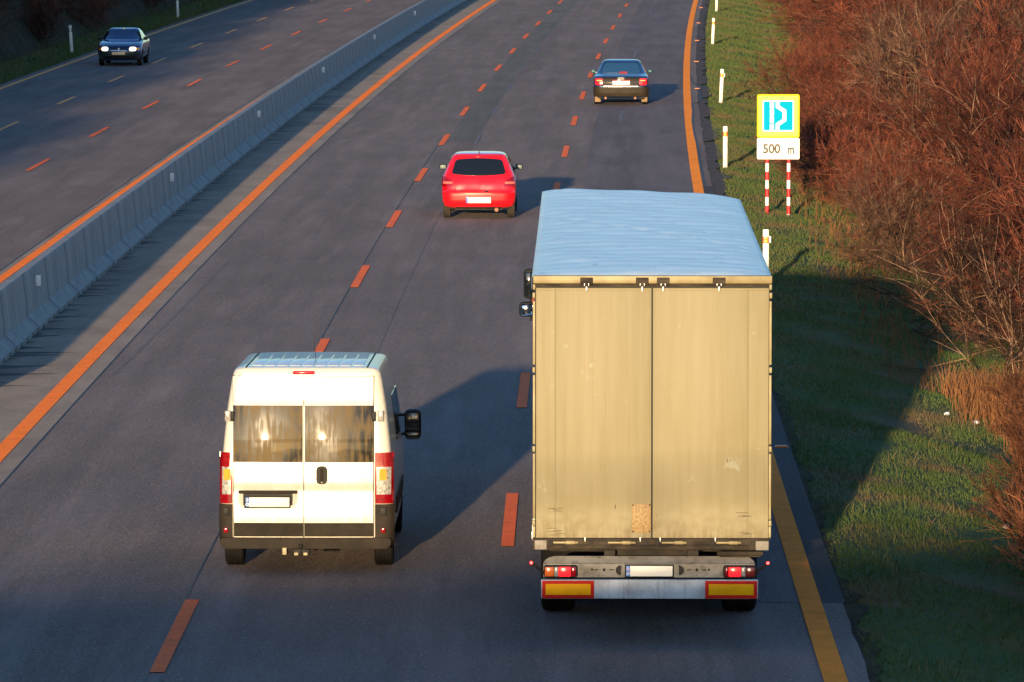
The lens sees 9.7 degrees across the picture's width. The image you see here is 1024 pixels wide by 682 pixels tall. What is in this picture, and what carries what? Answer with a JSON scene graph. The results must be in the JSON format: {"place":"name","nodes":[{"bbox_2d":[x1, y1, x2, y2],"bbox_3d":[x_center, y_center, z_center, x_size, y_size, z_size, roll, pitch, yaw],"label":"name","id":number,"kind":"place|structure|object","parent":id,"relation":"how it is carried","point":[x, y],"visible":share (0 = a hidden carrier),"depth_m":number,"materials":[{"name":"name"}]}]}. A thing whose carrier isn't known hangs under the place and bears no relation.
{"place":"outdoors","nodes":[
{"label":"outdoors","id":0,"kind":"place"},
{"bbox_2d":[0,0,421,269],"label":"road","id":1,"kind":"structure","parent":0,"point":[78,173],"depth_m":200.39,"materials":[{"name":"asphalt"}]},
{"bbox_2d":[98,28,149,64],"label":"oncoming car","id":2,"kind":"object","parent":1,"relation":"on","point":[122,44],"visible":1,"depth_m":229.03,"materials":[{"name":"blue paint"}]},
{"bbox_2d":[0,0,251,89],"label":"edge line","id":3,"kind":"object","parent":1,"relation":"on","point":[27,78],"visible":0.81,"depth_m":237.08,"materials":[{"name":"paint"}]},
{"bbox_2d":[0,0,500,483],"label":"shoulder","id":4,"kind":"object","parent":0,"point":[91,323],"visible":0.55,"depth_m":125.72},
{"bbox_2d":[0,302,15,364],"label":"concrete barrier","id":5,"kind":"object","parent":4,"relation":"on","point":[7,348],"visible":1,"depth_m":101.32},
{"bbox_2d":[0,274,38,350],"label":"concrete barrier","id":6,"kind":"object","parent":4,"relation":"on","point":[20,328],"visible":0.97,"depth_m":103.98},
{"bbox_2d":[14,258,58,330],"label":"concrete barrier","id":7,"kind":"object","parent":4,"relation":"on","point":[42,309],"visible":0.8,"depth_m":108.01,"materials":[{"name":"white"}]},
{"bbox_2d":[36,243,78,312],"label":"concrete barrier","id":8,"kind":"object","parent":4,"relation":"on","point":[63,292],"visible":0.65,"depth_m":112.11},
{"bbox_2d":[56,229,96,295],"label":"concrete barrier","id":9,"kind":"object","parent":4,"relation":"on","point":[82,276],"visible":0.66,"depth_m":116.17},
{"bbox_2d":[75,216,113,279],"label":"concrete barrier","id":10,"kind":"object","parent":4,"relation":"on","point":[100,261],"visible":0.64,"depth_m":120.24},
{"bbox_2d":[93,204,129,264],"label":"concrete barrier","id":11,"kind":"object","parent":4,"relation":"on","point":[116,248],"visible":0.68,"depth_m":124.33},
{"bbox_2d":[109,192,144,250],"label":"concrete barrier","id":12,"kind":"object","parent":4,"relation":"on","point":[132,235],"visible":0.65,"depth_m":128.43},
{"bbox_2d":[0,92,268,282],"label":"edge line","id":13,"kind":"object","parent":4,"relation":"on","point":[28,258],"visible":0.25,"depth_m":136.70,"materials":[{"name":"orange paint"}]},
{"bbox_2d":[126,181,159,237],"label":"concrete barrier","id":14,"kind":"object","parent":4,"relation":"on","point":[147,223],"visible":0.62,"depth_m":132.48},
{"bbox_2d":[141,171,173,225],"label":"concrete barrier","id":15,"kind":"object","parent":4,"relation":"on","point":[161,212],"visible":0.64,"depth_m":136.56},
{"bbox_2d":[155,162,185,214],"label":"concrete barrier","id":16,"kind":"object","parent":4,"relation":"on","point":[175,201],"visible":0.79,"depth_m":140.62,"materials":[{"name":"grey"}]},
{"bbox_2d":[168,153,198,203],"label":"concrete barrier","id":17,"kind":"object","parent":4,"relation":"on","point":[187,191],"visible":0.64,"depth_m":144.69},
{"bbox_2d":[181,144,210,193],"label":"concrete barrier","id":18,"kind":"object","parent":4,"relation":"on","point":[200,181],"visible":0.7,"depth_m":148.76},
{"bbox_2d":[193,136,221,183],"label":"concrete barrier","id":19,"kind":"object","parent":4,"relation":"on","point":[212,172],"visible":0.65,"depth_m":152.84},
{"bbox_2d":[205,128,232,174],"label":"concrete barrier","id":20,"kind":"object","parent":4,"relation":"on","point":[222,163],"visible":0.59,"depth_m":156.92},
{"bbox_2d":[217,121,242,165],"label":"concrete barrier","id":21,"kind":"object","parent":4,"relation":"on","point":[233,155],"visible":0.6,"depth_m":161.01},
{"bbox_2d":[0,0,470,385],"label":"silt","id":22,"kind":"object","parent":4,"relation":"on","point":[16,354],"visible":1,"depth_m":109.44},
{"bbox_2d":[227,114,252,157],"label":"concrete barrier","id":23,"kind":"object","parent":4,"relation":"on","point":[243,147],"visible":0.58,"depth_m":165.08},
{"bbox_2d":[237,107,261,149],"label":"concrete barrier","id":24,"kind":"object","parent":4,"relation":"on","point":[253,140],"visible":0.6,"depth_m":169.19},
{"bbox_2d":[248,101,270,142],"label":"concrete barrier","id":25,"kind":"object","parent":4,"relation":"on","point":[262,132],"visible":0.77,"depth_m":173.12,"materials":[{"name":"grey"}]},
{"bbox_2d":[257,95,279,135],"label":"concrete barrier","id":26,"kind":"object","parent":4,"relation":"on","point":[272,126],"visible":0.62,"depth_m":177.35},
{"bbox_2d":[266,89,287,128],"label":"concrete barrier","id":27,"kind":"object","parent":4,"relation":"on","point":[280,119],"visible":0.58,"depth_m":181.40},
{"bbox_2d":[275,84,296,121],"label":"concrete barrier","id":28,"kind":"object","parent":4,"relation":"on","point":[288,113],"visible":0.55,"depth_m":185.42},
{"bbox_2d":[282,78,303,115],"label":"concrete barrier","id":29,"kind":"object","parent":4,"relation":"on","point":[296,106],"visible":0.62,"depth_m":189.53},
{"bbox_2d":[292,73,311,109],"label":"concrete barrier","id":30,"kind":"object","parent":4,"relation":"on","point":[304,101],"visible":0.54,"depth_m":193.61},
{"bbox_2d":[300,68,319,103],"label":"concrete barrier","id":31,"kind":"object","parent":4,"relation":"on","point":[312,95],"visible":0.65,"depth_m":197.69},
{"bbox_2d":[307,64,326,98],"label":"concrete barrier","id":32,"kind":"object","parent":4,"relation":"on","point":[319,90],"visible":0.59,"depth_m":201.79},
{"bbox_2d":[314,59,332,93],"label":"concrete barrier","id":33,"kind":"object","parent":4,"relation":"on","point":[326,85],"visible":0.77,"depth_m":205.57,"materials":[{"name":"white"}]},
{"bbox_2d":[0,0,868,681],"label":"road","id":34,"kind":"structure","parent":0,"point":[108,508],"depth_m":83.65,"materials":[{"name":"asphalt"}]},
{"bbox_2d":[0,0,495,461],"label":"edge line","id":35,"kind":"object","parent":34,"relation":"on","point":[22,429],"visible":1,"depth_m":116.43,"materials":[{"name":"orange paint"}]},
{"bbox_2d":[0,3,496,485],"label":"joint line","id":36,"kind":"object","parent":34,"relation":"on","point":[180,287],"visible":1,"depth_m":110.70,"materials":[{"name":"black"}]},
{"bbox_2d":[144,142,439,681],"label":"joint line","id":37,"kind":"object","parent":34,"relation":"on","point":[218,532],"visible":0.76,"depth_m":73.21,"materials":[{"name":"black"}]},
{"bbox_2d":[219,340,420,564],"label":"panel van","id":38,"kind":"object","parent":34,"relation":"on","point":[312,455],"visible":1,"depth_m":71.32,"materials":[{"name":"white paint"}]},
{"bbox_2d":[149,0,563,671],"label":"lane marking","id":39,"kind":"object","parent":34,"relation":"on","point":[173,638],"visible":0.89,"depth_m":67.82,"materials":[{"name":"orange paint"}]},
{"bbox_2d":[439,151,522,217],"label":"hatchback car","id":40,"kind":"object","parent":34,"relation":"on","point":[479,180],"visible":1,"depth_m":137.44,"materials":[{"name":"red paint"}]},
{"bbox_2d":[447,0,578,141],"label":"road patch","id":41,"kind":"object","parent":34,"relation":"on","point":[472,123],"visible":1,"depth_m":214.14,"materials":[{"name":"asphalt"}]},
{"bbox_2d":[501,4,627,545],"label":"lane marking","id":42,"kind":"object","parent":34,"relation":"on","point":[509,524],"visible":0.8,"depth_m":79.98,"materials":[{"name":"orange paint"}]},
{"bbox_2d":[591,59,652,103],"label":"saloon car","id":43,"kind":"object","parent":34,"relation":"on","point":[621,78],"visible":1,"depth_m":195.34,"materials":[{"name":"black paint"}]},
{"bbox_2d":[519,188,771,610],"bbox_3d":[1.564,0.467,73.909,3.109,4.149,18.580,0,5,1],"label":"articulated lorry","id":44,"kind":"object","parent":34,"relation":"on","point":[650,312],"visible":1,"depth_m":64.78,"materials":[{"name":"beige metal"}]},
{"bbox_2d":[536,288,651,537],"bbox_3d":[0.874,0.776,64.767,1.243,2.705,0.059,0,5,1],"label":"rear door","id":45,"kind":"structure","parent":44,"relation":"in","point":[593,347],"depth_m":64.74,"materials":[{"name":"yellow"}]},
{"bbox_2d":[653,288,768,537],"bbox_3d":[2.135,0.777,64.751,1.247,2.705,0.059,0,5,1],"label":"rear door","id":46,"kind":"structure","parent":44,"relation":"in","point":[711,346],"depth_m":64.72,"materials":[{"name":"yellow"}]},
{"bbox_2d":[575,0,799,601],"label":"road resurfacing","id":47,"kind":"structure","parent":34,"relation":"on","point":[641,146],"depth_m":176.18,"materials":[{"name":"asphalt"}]},
{"bbox_2d":[683,0,847,681],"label":"edge line","id":48,"kind":"object","parent":34,"relation":"on","point":[826,650],"visible":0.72,"depth_m":73.50,"materials":[{"name":"orange paint"}]},
{"bbox_2d":[703,186,844,601],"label":"road resurfacing","id":49,"kind":"structure","parent":34,"relation":"on","point":[825,579],"depth_m":77.58,"materials":[{"name":"asphalt"}]},
{"bbox_2d":[0,0,1023,681],"bbox_3d":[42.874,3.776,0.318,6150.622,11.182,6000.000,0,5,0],"label":"ground","id":50,"kind":"structure","parent":0,"point":[14,42],"depth_m":87.46,"materials":[{"name":"green plant"}]},
{"bbox_2d":[18,0,67,48],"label":"shrub","id":51,"kind":"object","parent":50,"relation":"on","point":[40,31],"visible":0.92,"depth_m":243.74,"materials":[{"name":"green plant"}]},
{"bbox_2d":[23,0,75,25],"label":"shrub","id":52,"kind":"object","parent":50,"relation":"on","point":[41,2],"visible":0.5,"depth_m":247.44,"materials":[{"name":"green plant"}]},
{"bbox_2d":[48,0,106,31],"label":"shrub","id":53,"kind":"object","parent":50,"relation":"on","point":[73,5],"visible":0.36,"depth_m":254.65,"materials":[{"name":"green plant"}]},
{"bbox_2d":[67,0,128,32],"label":"shrub","id":54,"kind":"object","parent":50,"relation":"on","point":[103,15],"visible":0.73,"depth_m":263.41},
{"bbox_2d":[0,0,242,84],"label":"grass","id":55,"kind":"structure","parent":50,"relation":"on","point":[157,25],"depth_m":255.46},
{"bbox_2d":[696,0,730,196],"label":"gravel edge","id":56,"kind":"object","parent":50,"relation":"on","point":[716,175],"visible":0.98,"depth_m":188.48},
{"bbox_2d":[704,0,830,111],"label":"grass","id":57,"kind":"structure","parent":50,"relation":"on","point":[713,61],"depth_m":256.68,"materials":[{"name":"plant"}]},
{"bbox_2d":[757,94,799,214],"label":"road sign","id":58,"kind":"object","parent":50,"relation":"on","point":[778,122],"visible":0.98,"depth_m":141.06,"materials":[{"name":"yellow"}]},
{"bbox_2d":[754,0,818,37],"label":"shrub","id":59,"kind":"object","parent":50,"relation":"on","point":[786,1],"visible":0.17,"depth_m":272.75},
{"bbox_2d":[731,26,848,111],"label":"shrub","id":60,"kind":"object","parent":50,"relation":"on","point":[793,82],"visible":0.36,"depth_m":197.38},
{"bbox_2d":[742,72,887,154],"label":"shrub","id":61,"kind":"object","parent":50,"relation":"on","point":[833,96],"visible":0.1,"depth_m":169.32,"materials":[{"name":"brown plant"}]},
{"bbox_2d":[766,12,863,84],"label":"shrub","id":62,"kind":"object","parent":50,"relation":"on","point":[785,52],"visible":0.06,"depth_m":214.88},
{"bbox_2d":[766,0,876,86],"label":"shrub","id":63,"kind":"object","parent":50,"relation":"on","point":[817,3],"visible":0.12,"depth_m":222.44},
{"bbox_2d":[763,9,886,93],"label":"shrub","id":64,"kind":"object","parent":50,"relation":"on","point":[824,41],"visible":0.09,"depth_m":204.76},
{"bbox_2d":[770,373,882,681],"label":"gravel edge","id":65,"kind":"object","parent":50,"relation":"on","point":[873,676],"visible":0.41,"depth_m":70.17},
{"bbox_2d":[780,27,873,111],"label":"shrub","id":66,"kind":"object","parent":50,"relation":"on","point":[814,64],"visible":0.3,"depth_m":190.52,"materials":[{"name":"brown plant"}]},
{"bbox_2d":[759,58,909,176],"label":"shrub","id":67,"kind":"object","parent":50,"relation":"on","point":[835,110],"visible":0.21,"depth_m":160.90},
{"bbox_2d":[766,68,903,163],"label":"shrub","id":68,"kind":"object","parent":50,"relation":"on","point":[839,106],"visible":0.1,"depth_m":164.06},
{"bbox_2d":[707,99,965,333],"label":"grass","id":69,"kind":"structure","parent":50,"relation":"on","point":[737,130],"depth_m":136.20,"materials":[{"name":"plant"}]},
{"bbox_2d":[776,74,911,191],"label":"shrub","id":70,"kind":"object","parent":50,"relation":"on","point":[814,134],"visible":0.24,"depth_m":154.96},
{"bbox_2d":[800,41,889,119],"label":"shrub","id":71,"kind":"object","parent":50,"relation":"on","point":[841,68],"visible":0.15,"depth_m":182.86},
{"bbox_2d":[777,105,943,211],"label":"shrub","id":72,"kind":"object","parent":50,"relation":"on","point":[825,151],"visible":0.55,"depth_m":146.96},
{"bbox_2d":[821,57,899,129],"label":"shrub","id":73,"kind":"object","parent":50,"relation":"on","point":[847,84],"visible":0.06,"depth_m":179.32,"materials":[{"name":"brown plant"}]},
{"bbox_2d":[777,0,969,74],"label":"shrub","id":74,"kind":"object","parent":50,"relation":"on","point":[865,19],"visible":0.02,"depth_m":204.31,"materials":[{"name":"brown plant"}]},
{"bbox_2d":[808,79,962,204],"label":"shrub","id":75,"kind":"object","parent":50,"relation":"on","point":[869,111],"visible":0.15,"depth_m":150.55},
{"bbox_2d":[828,124,950,234],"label":"shrub","id":76,"kind":"object","parent":50,"relation":"on","point":[883,157],"visible":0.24,"depth_m":141.12,"materials":[{"name":"brown plant"}]},
{"bbox_2d":[769,0,1023,116],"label":"shrub","id":77,"kind":"object","parent":50,"relation":"on","point":[867,6],"visible":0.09,"depth_m":188.24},
{"bbox_2d":[770,303,1023,681],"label":"grass","id":78,"kind":"structure","parent":50,"relation":"on","point":[894,382],"depth_m":83.59,"materials":[{"name":"plant"}]},
{"bbox_2d":[775,45,1023,207],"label":"shrub","id":79,"kind":"object","parent":50,"relation":"on","point":[920,119],"visible":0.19,"depth_m":146.61,"materials":[{"name":"brown plant"}]},
{"bbox_2d":[819,141,984,243],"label":"shrub","id":80,"kind":"object","parent":50,"relation":"on","point":[886,177],"visible":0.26,"depth_m":136.09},
{"bbox_2d":[826,0,979,68],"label":"shrub","id":81,"kind":"object","parent":50,"relation":"on","point":[879,19],"visible":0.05,"depth_m":193.95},
{"bbox_2d":[804,132,1004,290],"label":"shrub","id":82,"kind":"object","parent":50,"relation":"on","point":[885,224],"visible":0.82,"depth_m":124.39,"materials":[{"name":"brown plant"}]},
{"bbox_2d":[799,6,1023,164],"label":"shrub","id":83,"kind":"object","parent":50,"relation":"on","point":[972,35],"visible":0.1,"depth_m":166.28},
{"bbox_2d":[843,135,982,263],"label":"shrub","id":84,"kind":"object","parent":50,"relation":"on","point":[908,178],"visible":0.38,"depth_m":130.72,"materials":[{"name":"brown plant"}]},
{"bbox_2d":[810,0,1023,184],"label":"shrub","id":85,"kind":"object","parent":50,"relation":"on","point":[899,72],"visible":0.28,"depth_m":155.92,"materials":[{"name":"brown plant"}]},
{"bbox_2d":[834,0,1005,93],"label":"shrub","id":86,"kind":"object","parent":50,"relation":"on","point":[951,11],"visible":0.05,"depth_m":183.69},
{"bbox_2d":[819,0,1023,121],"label":"shrub","id":87,"kind":"object","parent":50,"relation":"on","point":[855,52],"visible":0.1,"depth_m":179.68,"materials":[{"name":"brown plant"}]},
{"bbox_2d":[836,0,1009,138],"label":"shrub","id":88,"kind":"object","parent":50,"relation":"on","point":[883,51],"visible":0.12,"depth_m":169.38,"materials":[{"name":"brown plant"}]},
{"bbox_2d":[845,0,1010,119],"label":"shrub","id":89,"kind":"object","parent":50,"relation":"on","point":[909,39],"visible":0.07,"depth_m":175.04,"materials":[{"name":"brown plant"}]},
{"bbox_2d":[842,177,1022,346],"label":"shrub","id":90,"kind":"object","parent":50,"relation":"on","point":[960,257],"visible":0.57,"depth_m":109.44,"materials":[{"name":"brown plant"}]},
{"bbox_2d":[847,213,1023,378],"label":"shrub","id":91,"kind":"object","parent":50,"relation":"on","point":[1001,313],"visible":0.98,"depth_m":102.91,"materials":[{"name":"brown plant"}]},
{"bbox_2d":[859,33,1023,240],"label":"shrub","id":92,"kind":"object","parent":50,"relation":"on","point":[961,114],"visible":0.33,"depth_m":135.57,"materials":[{"name":"brown plant"}]},
{"bbox_2d":[875,0,1023,46],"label":"shrub","id":93,"kind":"object","parent":50,"relation":"on","point":[985,11],"visible":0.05,"depth_m":185.28,"materials":[{"name":"brown plant"}]},
{"bbox_2d":[882,3,1022,150],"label":"shrub","id":94,"kind":"object","parent":50,"relation":"on","point":[944,53],"visible":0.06,"depth_m":160.73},
{"bbox_2d":[895,12,1023,172],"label":"shrub","id":95,"kind":"object","parent":50,"relation":"on","point":[936,62],"visible":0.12,"depth_m":150.84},
{"bbox_2d":[899,174,1023,319],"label":"shrub","id":96,"kind":"object","parent":50,"relation":"on","point":[1006,233],"visible":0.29,"depth_m":115.75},
{"bbox_2d":[902,168,1023,296],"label":"shrub","id":97,"kind":"object","parent":50,"relation":"on","point":[945,221],"visible":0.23,"depth_m":121.48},
{"bbox_2d":[903,220,1023,353],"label":"shrub","id":98,"kind":"object","parent":50,"relation":"on","point":[1012,297],"visible":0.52,"depth_m":105.04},
{"bbox_2d":[923,139,1023,345],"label":"shrub","id":99,"kind":"object","parent":50,"relation":"on","point":[967,267],"visible":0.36,"depth_m":109.17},
{"bbox_2d":[926,59,1023,252],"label":"shrub","id":100,"kind":"object","parent":50,"relation":"on","point":[958,139],"visible":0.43,"depth_m":126.56,"materials":[{"name":"brown plant"}]},
{"bbox_2d":[928,0,1023,85],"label":"shrub","id":101,"kind":"object","parent":50,"relation":"on","point":[990,23],"visible":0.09,"depth_m":176.16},
{"bbox_2d":[929,25,1023,207],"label":"shrub","id":102,"kind":"object","parent":50,"relation":"on","point":[1018,48],"visible":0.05,"depth_m":139.24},
{"bbox_2d":[931,52,1023,265],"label":"shrub","id":103,"kind":"object","parent":50,"relation":"on","point":[997,171],"visible":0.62,"depth_m":121.87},
{"bbox_2d":[932,357,1023,464],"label":"dry grass","id":104,"kind":"structure","parent":50,"relation":"on","point":[969,391],"depth_m":95.61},
{"bbox_2d":[946,60,1023,244],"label":"shrub","id":105,"kind":"object","parent":50,"relation":"on","point":[992,137],"visible":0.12,"depth_m":129.01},
{"bbox_2d":[960,465,1023,583],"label":"shrub","id":106,"kind":"object","parent":50,"relation":"on","point":[1021,534],"visible":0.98,"depth_m":72.75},
{"bbox_2d":[964,440,1023,554],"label":"shrub","id":107,"kind":"object","parent":50,"relation":"on","point":[996,502],"visible":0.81,"depth_m":76.16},
{"bbox_2d":[976,353,1023,414],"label":"shrub","id":108,"kind":"object","parent":50,"relation":"on","point":[1018,379],"visible":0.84,"depth_m":93.71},
{"bbox_2d":[982,392,1023,463],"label":"shrub","id":109,"kind":"object","parent":50,"relation":"on","point":[1007,416],"visible":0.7,"depth_m":88.63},
{"bbox_2d":[982,0,1023,68],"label":"shrub","id":110,"kind":"object","parent":50,"relation":"on","point":[1004,37],"visible":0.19,"depth_m":168.22,"materials":[{"name":"brown plant"}]},
{"bbox_2d":[988,117,1023,304],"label":"shrub","id":111,"kind":"object","parent":50,"relation":"on","point":[1017,185],"visible":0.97,"depth_m":105.38,"materials":[{"name":"brown plant"}]},
{"bbox_2d":[994,412,1023,483],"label":"shrub","id":112,"kind":"object","parent":50,"relation":"on","point":[1018,448],"visible":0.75,"depth_m":83.77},
{"bbox_2d":[774,148,978,396],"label":"dry grass","id":113,"kind":"structure","parent":0,"point":[870,284],"depth_m":115.67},
{"bbox_2d":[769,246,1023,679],"bbox_3d":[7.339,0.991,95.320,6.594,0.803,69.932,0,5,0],"label":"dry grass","id":114,"kind":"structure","parent":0,"point":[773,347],"depth_m":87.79,"materials":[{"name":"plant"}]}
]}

